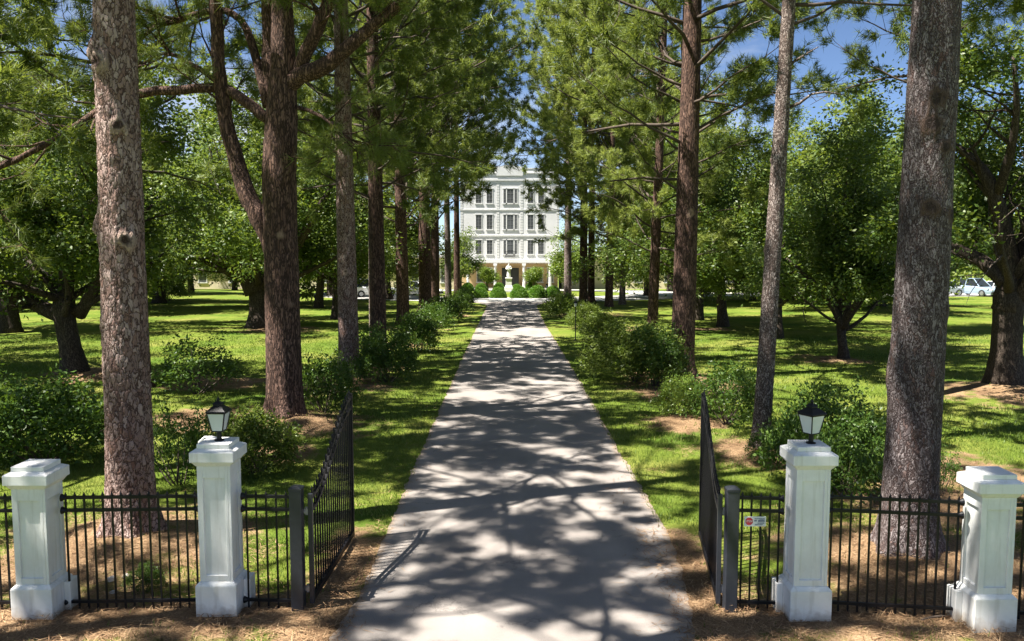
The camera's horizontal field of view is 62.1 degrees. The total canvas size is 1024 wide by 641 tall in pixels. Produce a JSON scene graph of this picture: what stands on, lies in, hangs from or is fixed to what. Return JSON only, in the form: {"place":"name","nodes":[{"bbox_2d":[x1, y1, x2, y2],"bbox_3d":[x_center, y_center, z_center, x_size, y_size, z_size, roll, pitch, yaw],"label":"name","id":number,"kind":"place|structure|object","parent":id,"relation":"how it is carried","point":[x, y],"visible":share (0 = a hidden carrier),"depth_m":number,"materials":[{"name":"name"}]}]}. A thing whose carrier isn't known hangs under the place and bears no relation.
{"place":"outdoors","nodes":[
{"label":"outdoors","id":0,"kind":"place"},
{"bbox_2d":[459,165,559,288],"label":"white building","id":1,"kind":"structure","parent":0,"point":[505,225],"depth_m":113.32,"materials":[{"name":"paint"}]},
{"bbox_2d":[313,289,707,301],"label":"road","id":2,"kind":"structure","parent":0,"point":[638,294],"depth_m":76.83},
{"bbox_2d":[0,270,1023,640],"bbox_3d":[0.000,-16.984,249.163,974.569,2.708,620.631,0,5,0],"label":"ground","id":3,"kind":"structure","parent":0,"point":[204,312],"depth_m":17.56,"materials":[{"name":"plant"}]},
{"bbox_2d":[0,492,11,609],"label":"iron fence","id":4,"kind":"object","parent":3,"relation":"on","point":[5,510],"visible":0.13,"depth_m":9.84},
{"bbox_2d":[0,363,67,457],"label":"azalea shrub","id":5,"kind":"object","parent":3,"relation":"on","point":[5,386],"visible":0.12,"depth_m":17.13,"materials":[{"name":"green plant"}]},
{"bbox_2d":[2,459,77,619],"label":"gate pillar","id":6,"kind":"structure","parent":3,"relation":"on","point":[43,586],"depth_m":9.63,"materials":[{"name":"white paint"}]},
{"bbox_2d":[0,74,90,322],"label":"oak tree","id":7,"kind":"object","parent":3,"relation":"on","point":[11,269],"visible":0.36,"depth_m":26.84,"materials":[{"name":"green plant"}]},
{"bbox_2d":[0,358,104,475],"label":"azalea shrub","id":8,"kind":"object","parent":3,"relation":"on","point":[74,410],"visible":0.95,"depth_m":16.09,"materials":[{"name":"green plant"}]},
{"bbox_2d":[0,0,153,116],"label":"pine tree","id":9,"kind":"object","parent":3,"relation":"on","point":[7,37],"visible":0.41,"depth_m":22.85,"materials":[{"name":"green plant"}]},
{"bbox_2d":[0,40,166,333],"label":"oak tree","id":10,"kind":"object","parent":3,"relation":"on","point":[6,325],"visible":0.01,"depth_m":41.61,"materials":[{"name":"green plant"}]},
{"bbox_2d":[0,0,169,210],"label":"pine tree","id":11,"kind":"object","parent":3,"relation":"on","point":[40,105],"visible":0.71,"depth_m":14.21,"materials":[{"name":"green plant"}]},
{"bbox_2d":[1,0,222,308],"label":"broadleaf tree","id":12,"kind":"object","parent":3,"relation":"on","point":[183,114],"visible":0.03,"depth_m":57.23,"materials":[{"name":"green plant"}]},
{"bbox_2d":[0,49,230,373],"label":"oak tree","id":13,"kind":"object","parent":3,"relation":"on","point":[67,237],"visible":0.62,"depth_m":25.80,"materials":[{"name":"green plant"}]},
{"bbox_2d":[87,0,166,538],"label":"pine tree","id":14,"kind":"object","parent":3,"relation":"on","point":[118,229],"visible":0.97,"depth_m":11.78,"materials":[{"name":"brown plant"}]},
{"bbox_2d":[59,490,198,608],"bbox_3d":[-4.412,2.671,9.888,1.566,1.410,0.090,0,5,-2],"label":"iron fence","id":15,"kind":"object","parent":3,"relation":"on","point":[112,510],"visible":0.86,"depth_m":9.87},
{"bbox_2d":[0,0,260,386],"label":"pine tree","id":16,"kind":"object","parent":3,"relation":"on","point":[151,140],"visible":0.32,"depth_m":23.59,"materials":[{"name":"green plant"}]},
{"bbox_2d":[120,561,168,593],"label":"azalea shrub","id":17,"kind":"object","parent":3,"relation":"on","point":[147,577],"visible":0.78,"depth_m":10.49,"materials":[{"name":"green plant"}]},
{"bbox_2d":[148,278,197,299],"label":"lime shrub","id":18,"kind":"object","parent":3,"relation":"on","point":[184,292],"visible":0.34,"depth_m":73.44,"materials":[{"name":"green plant"}]},
{"bbox_2d":[144,157,222,302],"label":"oak tree","id":19,"kind":"object","parent":3,"relation":"on","point":[160,299],"visible":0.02,"depth_m":68.18,"materials":[{"name":"green plant"}]},
{"bbox_2d":[152,395,216,485],"bbox_3d":[-5.946,2.140,15.036,1.507,1.742,1.435,1,5,15],"label":"azalea shrub","id":20,"kind":"object","parent":3,"relation":"on","point":[171,434],"visible":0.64,"depth_m":14.91,"materials":[{"name":"green plant"}]},
{"bbox_2d":[150,326,243,395],"bbox_3d":[-8.983,1.179,24.245,2.620,2.043,2.752,0,5,5],"label":"azalea shrub","id":21,"kind":"object","parent":3,"relation":"on","point":[178,351],"visible":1,"depth_m":24.11,"materials":[{"name":"green plant"}]},
{"bbox_2d":[180,392,235,461],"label":"azalea shrub","id":22,"kind":"object","parent":3,"relation":"on","point":[205,420],"visible":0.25,"depth_m":16.25,"materials":[{"name":"green plant"}]},
{"bbox_2d":[0,0,433,418],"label":"pine tree","id":23,"kind":"object","parent":3,"relation":"on","point":[283,74],"visible":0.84,"depth_m":19.51,"materials":[{"name":"brown plant"}]},
{"bbox_2d":[189,437,255,616],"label":"gate pillar","id":24,"kind":"structure","parent":3,"relation":"on","point":[221,588],"depth_m":9.72,"materials":[{"name":"white paint"}]},
{"bbox_2d":[205,397,230,441],"bbox_3d":[-3.370,1.125,9.769,0.231,0.515,0.231,0,5,0],"label":"lantern","id":25,"kind":"object","parent":24,"relation":"on","point":[218,413],"visible":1,"depth_m":9.70,"materials":[{"name":"black metal"}]},
{"bbox_2d":[60,69,411,328],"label":"oak tree","id":26,"kind":"object","parent":3,"relation":"on","point":[240,256],"visible":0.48,"depth_m":42.70,"materials":[{"name":"green plant"}]},
{"bbox_2d":[176,39,303,288],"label":"broadleaf tree","id":27,"kind":"object","parent":3,"relation":"on","point":[248,151],"visible":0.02,"depth_m":65.16,"materials":[{"name":"green plant"}]},
{"bbox_2d":[214,398,310,484],"bbox_3d":[-4.775,2.165,15.888,2.021,1.529,1.976,4,7,38],"label":"azalea shrub","id":28,"kind":"object","parent":3,"relation":"on","point":[252,425],"visible":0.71,"depth_m":15.60,"materials":[{"name":"green plant"}]},
{"bbox_2d":[240,491,290,608],"bbox_3d":[-2.853,2.670,9.926,0.578,1.410,0.093,0,5,0],"label":"iron fence","id":29,"kind":"object","parent":3,"relation":"on","point":[245,508],"visible":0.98,"depth_m":9.89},
{"bbox_2d":[288,484,305,610],"bbox_3d":[-2.493,2.738,9.894,0.152,1.680,0.152,0,5,0],"label":"gate post","id":30,"kind":"object","parent":3,"relation":"on","point":[297,546],"visible":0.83,"depth_m":9.83,"materials":[{"name":"grey metal"}]},
{"bbox_2d":[304,391,354,602],"bbox_3d":[-2.362,2.144,11.051,0.126,2.157,2.323,0,5,1],"label":"gate leaf","id":31,"kind":"object","parent":30,"relation":"attached to","point":[341,532],"visible":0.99,"depth_m":11.05,"materials":[{"name":"black metal"}]},
{"bbox_2d":[218,96,412,307],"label":"broadleaf tree","id":32,"kind":"object","parent":3,"relation":"on","point":[319,296],"visible":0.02,"depth_m":61.60,"materials":[{"name":"green plant"}]},
{"bbox_2d":[217,116,434,318],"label":"oak tree","id":33,"kind":"object","parent":3,"relation":"on","point":[334,308],"visible":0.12,"depth_m":50.53,"materials":[{"name":"green plant"}]},
{"bbox_2d":[193,255,461,288],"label":"wing","id":34,"kind":"structure","parent":3,"relation":"on","point":[204,284],"depth_m":118.00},
{"bbox_2d":[302,345,373,416],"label":"azalea shrub","id":35,"kind":"object","parent":3,"relation":"on","point":[343,381],"visible":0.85,"depth_m":20.97,"materials":[{"name":"green plant"}]},
{"bbox_2d":[329,321,385,361],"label":"azalea shrub","id":36,"kind":"object","parent":3,"relation":"on","point":[367,331],"visible":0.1,"depth_m":29.02,"materials":[{"name":"green plant"}]},
{"bbox_2d":[211,0,505,335],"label":"pine tree","id":37,"kind":"object","parent":3,"relation":"on","point":[391,171],"visible":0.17,"depth_m":31.71,"materials":[{"name":"green plant"}]},
{"bbox_2d":[191,0,530,369],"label":"pine tree","id":38,"kind":"object","parent":3,"relation":"on","point":[348,331],"visible":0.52,"depth_m":26.94,"materials":[{"name":"green plant"}]},
{"bbox_2d":[247,0,490,365],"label":"pine tree","id":39,"kind":"object","parent":3,"relation":"on","point":[377,289],"visible":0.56,"depth_m":29.04,"materials":[{"name":"green plant"}]},
{"bbox_2d":[340,318,419,385],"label":"azalea shrub","id":40,"kind":"object","parent":3,"relation":"on","point":[366,361],"visible":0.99,"depth_m":25.91,"materials":[{"name":"green plant"}]},
{"bbox_2d":[387,303,444,352],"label":"azalea shrub","id":41,"kind":"object","parent":3,"relation":"on","point":[425,332],"visible":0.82,"depth_m":33.50,"materials":[{"name":"green plant"}]},
{"bbox_2d":[355,159,478,298],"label":"broadleaf tree","id":42,"kind":"object","parent":3,"relation":"on","point":[414,229],"visible":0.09,"depth_m":75.05,"materials":[{"name":"green plant"}]},
{"bbox_2d":[293,0,555,324],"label":"pine tree","id":43,"kind":"object","parent":3,"relation":"on","point":[402,204],"visible":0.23,"depth_m":45.77,"materials":[{"name":"green plant"}]},
{"bbox_2d":[310,0,553,310],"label":"pine tree","id":44,"kind":"object","parent":3,"relation":"on","point":[424,279],"visible":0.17,"depth_m":56.08,"materials":[{"name":"green plant"}]},
{"bbox_2d":[413,299,460,332],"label":"azalea shrub","id":45,"kind":"object","parent":3,"relation":"on","point":[445,321],"visible":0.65,"depth_m":41.03,"materials":[{"name":"green plant"}]},
{"bbox_2d":[352,5,522,296],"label":"pine tree","id":46,"kind":"object","parent":3,"relation":"on","point":[447,246],"visible":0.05,"depth_m":64.65,"materials":[{"name":"green plant"}]},
{"bbox_2d":[426,293,466,320],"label":"azalea shrub","id":47,"kind":"object","parent":3,"relation":"on","point":[458,313],"visible":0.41,"depth_m":47.93,"materials":[{"name":"green plant"}]},
{"bbox_2d":[352,0,548,301],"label":"pine tree","id":48,"kind":"object","parent":3,"relation":"on","point":[435,286],"visible":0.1,"depth_m":58.66,"materials":[{"name":"green plant"}]},
{"bbox_2d":[440,289,473,312],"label":"azalea shrub","id":49,"kind":"object","parent":3,"relation":"on","point":[465,299],"visible":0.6,"depth_m":55.15,"materials":[{"name":"green plant"}]},
{"bbox_2d":[439,225,486,286],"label":"tree","id":50,"kind":"object","parent":3,"relation":"on","point":[465,244],"visible":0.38,"depth_m":103.02,"materials":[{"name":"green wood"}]},
{"bbox_2d":[414,0,536,292],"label":"pine tree","id":51,"kind":"object","parent":3,"relation":"on","point":[456,254],"visible":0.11,"depth_m":68.86,"materials":[{"name":"green plant"}]},
{"bbox_2d":[477,263,502,290],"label":"topiary tree","id":52,"kind":"object","parent":3,"relation":"on","point":[487,275],"visible":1,"depth_m":102.45,"materials":[{"name":"green plant"}]},
{"bbox_2d":[0,334,1023,640],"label":"grass","id":53,"kind":"structure","parent":3,"relation":"on","point":[1002,436],"depth_m":19.86,"materials":[{"name":"plant"}]},
{"bbox_2d":[0,403,1023,640],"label":"pine straw","id":54,"kind":"object","parent":3,"relation":"on","point":[352,617],"visible":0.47,"depth_m":9.96,"materials":[{"name":"plant"}]},
{"bbox_2d":[522,266,544,285],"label":"topiary tree","id":55,"kind":"object","parent":3,"relation":"on","point":[533,275],"visible":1,"depth_m":102.40,"materials":[{"name":"green plant"}]},
{"bbox_2d":[487,0,616,297],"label":"pine tree","id":56,"kind":"object","parent":3,"relation":"on","point":[567,260],"visible":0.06,"depth_m":77.23,"materials":[{"name":"green plant"}]},
{"bbox_2d":[541,288,586,317],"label":"lime shrub","id":57,"kind":"object","parent":3,"relation":"on","point":[561,303],"visible":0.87,"depth_m":51.00,"materials":[{"name":"green plant"}]},
{"bbox_2d":[491,0,650,303],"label":"pine tree","id":58,"kind":"object","parent":3,"relation":"on","point":[582,285],"visible":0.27,"depth_m":64.66,"materials":[{"name":"green plant"}]},
{"bbox_2d":[540,219,603,286],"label":"tree","id":59,"kind":"object","parent":3,"relation":"on","point":[558,263],"visible":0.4,"depth_m":100.80,"materials":[{"name":"green plant"}]},
{"bbox_2d":[563,299,601,328],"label":"azalea shrub","id":60,"kind":"object","parent":3,"relation":"on","point":[586,309],"visible":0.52,"depth_m":43.41,"materials":[{"name":"green plant"}]},
{"bbox_2d":[507,0,676,302],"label":"pine tree","id":61,"kind":"object","parent":3,"relation":"on","point":[591,281],"visible":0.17,"depth_m":67.81,"materials":[{"name":"green plant"}]},
{"bbox_2d":[570,307,628,339],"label":"azalea shrub","id":62,"kind":"object","parent":3,"relation":"on","point":[594,319],"visible":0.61,"depth_m":38.69,"materials":[{"name":"green plant"}]},
{"bbox_2d":[508,0,704,306],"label":"pine tree","id":63,"kind":"object","parent":3,"relation":"on","point":[578,230],"visible":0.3,"depth_m":61.58,"materials":[{"name":"green plant"}]},
{"bbox_2d":[552,29,675,304],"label":"pine tree","id":64,"kind":"object","parent":3,"relation":"on","point":[622,296],"visible":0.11,"depth_m":65.47,"materials":[{"name":"green plant"}]},
{"bbox_2d":[550,57,709,295],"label":"broadleaf tree","id":65,"kind":"object","parent":3,"relation":"on","point":[646,291],"visible":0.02,"depth_m":79.05,"materials":[{"name":"green plant"}]},
{"bbox_2d":[575,312,702,386],"bbox_3d":[3.816,0.885,26.263,3.769,2.334,4.192,0,5,0],"label":"azalea shrub","id":66,"kind":"object","parent":3,"relation":"on","point":[613,346],"visible":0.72,"depth_m":25.52,"materials":[{"name":"green plant"}]},
{"bbox_2d":[617,319,696,389],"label":"azalea shrub","id":67,"kind":"object","parent":3,"relation":"on","point":[675,351],"visible":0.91,"depth_m":25.08,"materials":[{"name":"green plant"}]},
{"bbox_2d":[488,0,841,377],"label":"pine tree","id":68,"kind":"object","parent":3,"relation":"on","point":[684,275],"visible":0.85,"depth_m":26.02,"materials":[{"name":"green plant"}]},
{"bbox_2d":[568,0,771,331],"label":"pine tree","id":69,"kind":"object","parent":3,"relation":"on","point":[647,207],"visible":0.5,"depth_m":39.96,"materials":[{"name":"green plant"}]},
{"bbox_2d":[600,137,750,295],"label":"broadleaf tree","id":70,"kind":"object","parent":3,"relation":"on","point":[645,243],"visible":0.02,"depth_m":64.67,"materials":[{"name":"green plant"}]},
{"bbox_2d":[647,371,716,417],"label":"lime shrub","id":71,"kind":"object","parent":3,"relation":"on","point":[669,398],"visible":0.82,"depth_m":20.57,"materials":[{"name":"green plant"}]},
{"bbox_2d":[559,255,806,288],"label":"wing","id":72,"kind":"structure","parent":3,"relation":"on","point":[599,284],"depth_m":118.03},
{"bbox_2d":[562,103,808,326],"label":"oak tree","id":73,"kind":"object","parent":3,"relation":"on","point":[619,254],"visible":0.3,"depth_m":45.16,"materials":[{"name":"green plant"}]},
{"bbox_2d":[603,52,770,284],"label":"broadleaf tree","id":74,"kind":"object","parent":3,"relation":"on","point":[756,126],"visible":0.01,"depth_m":73.51,"materials":[{"name":"green plant"}]},
{"bbox_2d":[523,0,869,225],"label":"pine tree","id":75,"kind":"object","parent":3,"relation":"on","point":[644,106],"visible":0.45,"depth_m":29.98,"materials":[{"name":"green plant"}]},
{"bbox_2d":[619,83,802,320],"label":"oak tree","id":76,"kind":"object","parent":3,"relation":"on","point":[700,302],"visible":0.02,"depth_m":49.42,"materials":[{"name":"green plant"}]},
{"bbox_2d":[681,353,781,429],"bbox_3d":[5.138,1.661,20.079,2.372,1.760,2.192,3,6,31],"label":"azalea shrub","id":77,"kind":"object","parent":3,"relation":"on","point":[747,389],"visible":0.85,"depth_m":19.70,"materials":[{"name":"green plant"}]},
{"bbox_2d":[722,485,740,612],"bbox_3d":[2.538,2.741,9.864,0.152,1.680,0.152,0,5,0],"label":"gate post","id":78,"kind":"object","parent":3,"relation":"on","point":[731,547],"visible":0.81,"depth_m":9.79,"materials":[{"name":"grey metal"}]},
{"bbox_2d":[698,391,724,603],"bbox_3d":[2.607,2.145,11.036,0.128,2.157,2.362,1,5,7],"label":"gate leaf","id":79,"kind":"object","parent":78,"relation":"attached to","point":[711,510],"visible":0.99,"depth_m":10.96,"materials":[{"name":"black metal"}]},
{"bbox_2d":[737,492,784,609],"bbox_3d":[2.868,2.676,9.848,0.513,1.410,0.090,0,5,4],"label":"iron fence","id":80,"kind":"object","parent":3,"relation":"on","point":[779,511],"visible":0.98,"depth_m":9.83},
{"bbox_2d":[744,516,765,525],"bbox_3d":[2.800,2.315,9.797,0.250,0.116,0.009,0,5,0],"label":"gate sign","id":81,"kind":"object","parent":80,"relation":"attached to","point":[754,520],"visible":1,"depth_m":9.79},
{"bbox_2d":[742,422,785,463],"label":"azalea shrub","id":82,"kind":"object","parent":3,"relation":"on","point":[750,443],"visible":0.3,"depth_m":16.51,"materials":[{"name":"green plant"}]},
{"bbox_2d":[667,127,874,338],"bbox_3d":[12.025,-4.036,38.996,8.461,10.124,9.289,-1,5,-6],"label":"oak tree","id":83,"kind":"object","parent":3,"relation":"on","point":[754,218],"visible":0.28,"depth_m":38.31,"materials":[{"name":"green plant"}]},
{"bbox_2d":[764,105,823,201],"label":"broadleaf tree","id":84,"kind":"object","parent":3,"relation":"on","point":[793,129],"depth_m":90.40,"materials":[{"name":"green plant"}]},
{"bbox_2d":[771,440,838,621],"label":"gate pillar","id":85,"kind":"structure","parent":3,"relation":"on","point":[800,589],"depth_m":9.57,"materials":[{"name":"white paint"}]},
{"bbox_2d":[797,398,826,443],"bbox_3d":[3.390,1.136,9.625,0.231,0.515,0.231,-3,6,-29],"label":"lantern","id":86,"kind":"object","parent":85,"relation":"on","point":[811,415],"visible":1,"depth_m":9.57,"materials":[{"name":"black metal"}]},
{"bbox_2d":[751,394,859,485],"bbox_3d":[5.293,2.249,15.285,1.750,1.830,1.839,-4,7,-40],"label":"azalea shrub","id":87,"kind":"object","parent":3,"relation":"on","point":[780,435],"visible":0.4,"depth_m":15.19,"materials":[{"name":"green plant"}]},
{"bbox_2d":[725,118,889,301],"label":"broadleaf tree","id":88,"kind":"object","parent":3,"relation":"on","point":[797,140],"visible":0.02,"depth_m":69.21,"materials":[{"name":"green plant"}]},
{"bbox_2d":[758,375,885,464],"bbox_3d":[6.238,1.957,16.687,2.329,1.820,2.520,-4,7,-39],"label":"azalea shrub","id":89,"kind":"object","parent":3,"relation":"on","point":[830,410],"visible":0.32,"depth_m":16.66,"materials":[{"name":"green plant"}]},
{"bbox_2d":[798,425,883,506],"bbox_3d":[5.595,2.476,14.242,1.839,1.464,1.750,-2,5,-19],"label":"azalea shrub","id":90,"kind":"object","parent":3,"relation":"on","point":[865,469],"visible":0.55,"depth_m":13.96,"materials":[{"name":"green plant"}]},
{"bbox_2d":[728,90,976,358],"bbox_3d":[12.523,-3.460,32.137,9.604,10.114,7.204,0,5,0],"label":"oak tree","id":91,"kind":"object","parent":3,"relation":"on","point":[846,271],"visible":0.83,"depth_m":31.16,"materials":[{"name":"green plant"}]},
{"bbox_2d":[821,394,886,471],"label":"azalea shrub","id":92,"kind":"object","parent":3,"relation":"on","point":[876,441],"visible":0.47,"depth_m":15.46,"materials":[{"name":"green plant"}]},
{"bbox_2d":[730,0,1023,447],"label":"pine tree","id":93,"kind":"object","parent":3,"relation":"on","point":[763,399],"visible":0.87,"depth_m":16.79,"materials":[{"name":"brown plant"}]},
{"bbox_2d":[784,67,987,312],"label":"broadleaf tree","id":94,"kind":"object","parent":3,"relation":"on","point":[842,110],"visible":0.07,"depth_m":54.22,"materials":[{"name":"green plant"}]},
{"bbox_2d":[828,491,964,615],"bbox_3d":[4.340,2.661,9.691,1.462,1.410,0.090,1,5,7],"label":"iron fence","id":95,"kind":"object","parent":3,"relation":"on","point":[909,512],"visible":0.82,"depth_m":9.68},
{"bbox_2d":[776,0,1023,126],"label":"pine tree","id":96,"kind":"object","parent":3,"relation":"on","point":[858,14],"visible":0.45,"depth_m":23.32,"materials":[{"name":"green plant"}]},
{"bbox_2d":[787,59,1020,302],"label":"oak tree","id":97,"kind":"object","parent":3,"relation":"on","point":[895,174],"visible":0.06,"depth_m":41.81,"materials":[{"name":"green plant"}]},
{"bbox_2d":[870,0,961,560],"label":"pine tree","id":98,"kind":"object","parent":3,"relation":"on","point":[915,373],"visible":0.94,"depth_m":11.00,"materials":[{"name":"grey plant"}]},
{"bbox_2d":[832,3,1023,384],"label":"oak tree","id":99,"kind":"object","parent":3,"relation":"on","point":[1004,272],"visible":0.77,"depth_m":24.33,"materials":[{"name":"green plant"}]},
{"bbox_2d":[939,437,962,496],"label":"azalea shrub","id":100,"kind":"object","parent":3,"relation":"on","point":[946,470],"visible":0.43,"depth_m":14.32,"materials":[{"name":"green plant"}]},
{"bbox_2d":[945,466,1023,632],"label":"gate pillar","id":101,"kind":"structure","parent":3,"relation":"on","point":[980,598],"depth_m":9.34,"materials":[{"name":"white paint"}]},
{"bbox_2d":[961,0,1023,31],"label":"pine tree","id":102,"kind":"object","parent":3,"relation":"on","point":[1014,7],"visible":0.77,"depth_m":15.85,"materials":[{"name":"green plant"}]},
{"bbox_2d":[983,20,1023,233],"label":"broadleaf tree","id":103,"kind":"object","parent":3,"relation":"on","point":[1008,26],"visible":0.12,"depth_m":61.74,"materials":[{"name":"green plant"}]},
{"bbox_2d":[1016,502,1023,620],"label":"iron fence","id":104,"kind":"object","parent":3,"relation":"on","point":[1019,612],"visible":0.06,"depth_m":9.53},
{"bbox_2d":[0,0,1023,254],"label":"sky","id":105,"kind":"structure","parent":0,"point":[832,57],"materials":[{"name":"blue"}]},
{"bbox_2d":[329,301,695,640],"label":"driveway","id":106,"kind":"structure","parent":0,"point":[515,548],"depth_m":12.82,"materials":[{"name":"concrete"}]},
{"bbox_2d":[713,293,990,295],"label":"pavement","id":107,"kind":"structure","parent":0,"point":[963,294],"depth_m":84.21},
{"bbox_2d":[953,277,994,296],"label":"parked car","id":108,"kind":"object","parent":107,"relation":"on","point":[981,291],"visible":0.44,"depth_m":82.40,"materials":[{"name":"white paint"}]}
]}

